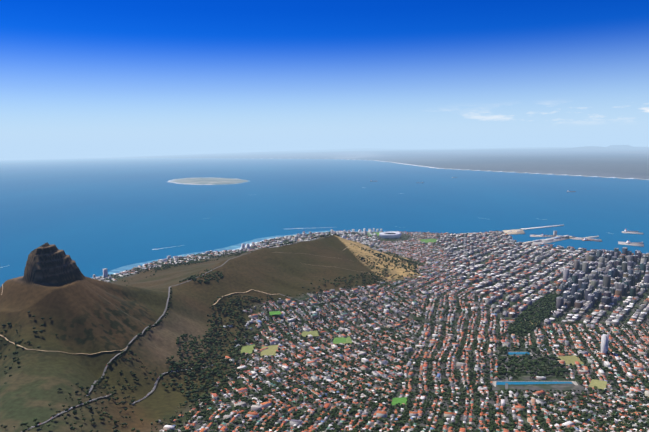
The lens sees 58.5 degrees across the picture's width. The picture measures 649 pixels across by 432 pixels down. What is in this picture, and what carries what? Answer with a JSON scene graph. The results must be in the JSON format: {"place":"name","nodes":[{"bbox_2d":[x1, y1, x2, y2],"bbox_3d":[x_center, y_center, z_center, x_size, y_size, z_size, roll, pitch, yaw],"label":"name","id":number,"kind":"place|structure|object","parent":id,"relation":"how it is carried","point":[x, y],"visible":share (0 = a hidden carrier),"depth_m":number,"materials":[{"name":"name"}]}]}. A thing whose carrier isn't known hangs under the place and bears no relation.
{"place":"outdoors","nodes":[
{"label":"outdoors","id":0,"kind":"place"},
{"bbox_2d":[168,177,249,184],"bbox_3d":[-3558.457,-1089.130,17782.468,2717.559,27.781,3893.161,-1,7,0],"label":"island","id":1,"kind":"structure","parent":0,"point":[209,181],"depth_m":17300.79,"materials":[{"name":"beige sand"}]},
{"bbox_2d":[91,230,394,277],"bbox_3d":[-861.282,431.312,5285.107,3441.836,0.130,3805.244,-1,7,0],"label":"surf water","id":2,"kind":"structure","parent":0,"point":[131,266],"depth_m":5975.78,"materials":[{"name":"liquid"}]},
{"bbox_2d":[0,232,648,431],"bbox_3d":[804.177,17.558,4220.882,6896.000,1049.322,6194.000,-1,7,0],"label":"land terrain","id":3,"kind":"structure","parent":0,"point":[88,315],"depth_m":2510.93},
{"bbox_2d":[0,234,583,431],"bbox_3d":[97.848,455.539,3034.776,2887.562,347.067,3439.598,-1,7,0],"label":"trees","id":4,"kind":"object","parent":3,"relation":"on","point":[197,367],"visible":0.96,"depth_m":2500.55,"materials":[{"name":"green plant"}]},
{"bbox_2d":[0,236,636,431],"bbox_3d":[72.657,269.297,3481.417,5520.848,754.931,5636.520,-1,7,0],"label":"road","id":5,"kind":"structure","parent":3,"relation":"on","point":[506,398],"depth_m":2550.37,"materials":[{"name":"grey asphalt"}]},
{"bbox_2d":[32,360,237,426],"bbox_3d":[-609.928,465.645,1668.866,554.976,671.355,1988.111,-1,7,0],"label":"cars","id":6,"kind":"object","parent":5,"relation":"on","point":[104,396],"visible":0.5,"depth_m":2044.00,"materials":[{"name":"paint"}]},
{"bbox_2d":[103,228,608,357],"bbox_3d":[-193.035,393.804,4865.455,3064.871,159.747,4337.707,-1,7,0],"label":"high-rise buildings","id":7,"kind":"structure","parent":3,"relation":"on","point":[604,342],"depth_m":3083.64,"materials":[{"name":"white concrete"}]},
{"bbox_2d":[93,229,648,431],"bbox_3d":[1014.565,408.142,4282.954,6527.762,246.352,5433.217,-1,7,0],"label":"city buildings","id":8,"kind":"structure","parent":3,"relation":"on","point":[583,277],"depth_m":3307.57,"materials":[{"name":"white concrete"}]},
{"bbox_2d":[98,230,648,431],"bbox_3d":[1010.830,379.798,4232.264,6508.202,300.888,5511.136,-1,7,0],"label":"houses","id":9,"kind":"structure","parent":3,"relation":"on","point":[538,318],"depth_m":2490.37,"materials":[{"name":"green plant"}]},
{"bbox_2d":[379,232,400,238],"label":"stadium","id":10,"kind":"object","parent":3,"relation":"on","point":[389,235],"visible":0.94,"depth_m":6398.40},
{"bbox_2d":[492,352,577,386],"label":"reservoir walls","id":11,"kind":"structure","parent":3,"relation":"on","point":[573,382],"depth_m":2362.82,"materials":[{"name":"concrete"}]},
{"bbox_2d":[0,158,648,286],"bbox_3d":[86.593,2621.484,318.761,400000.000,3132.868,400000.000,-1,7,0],"label":"sea water","id":12,"kind":"structure","parent":0,"point":[91,217],"depth_m":10162.27,"materials":[{"name":"blue liquid"}]},
{"bbox_2d":[370,177,643,244],"bbox_3d":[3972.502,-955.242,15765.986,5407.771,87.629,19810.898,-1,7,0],"label":"ships","id":13,"kind":"object","parent":12,"relation":"on","point":[627,242],"visible":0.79,"depth_m":6181.07,"materials":[{"name":"white metal"}]},
{"bbox_2d":[0,0,648,159],"label":"sky","id":14,"kind":"structure","parent":0,"point":[79,78],"materials":[{"name":"blue"}]},
{"bbox_2d":[112,145,648,179],"bbox_3d":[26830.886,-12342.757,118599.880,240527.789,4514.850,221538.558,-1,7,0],"label":"shore ground","id":15,"kind":"structure","parent":0,"point":[618,161],"depth_m":38954.02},
{"bbox_2d":[240,232,606,404],"bbox_3d":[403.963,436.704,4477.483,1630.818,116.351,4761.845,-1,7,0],"label":"sports fields","id":16,"kind":"structure","parent":0,"point":[568,360],"depth_m":2826.31,"materials":[{"name":"green plant"}]},
{"bbox_2d":[508,352,529,354],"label":"reservoir water","id":17,"kind":"structure","parent":0,"point":[509,353],"depth_m":2755.09,"materials":[{"name":"blue liquid"}]},
{"bbox_2d":[496,382,572,384],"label":"reservoir water","id":18,"kind":"structure","parent":0,"point":[500,383],"depth_m":2351.69,"materials":[{"name":"blue liquid"}]},
{"bbox_2d":[459,225,643,255],"bbox_3d":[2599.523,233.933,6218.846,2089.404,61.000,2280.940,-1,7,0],"label":"harbor piers","id":19,"kind":"structure","parent":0,"point":[555,237],"depth_m":6343.65,"materials":[{"name":"grey concrete"}]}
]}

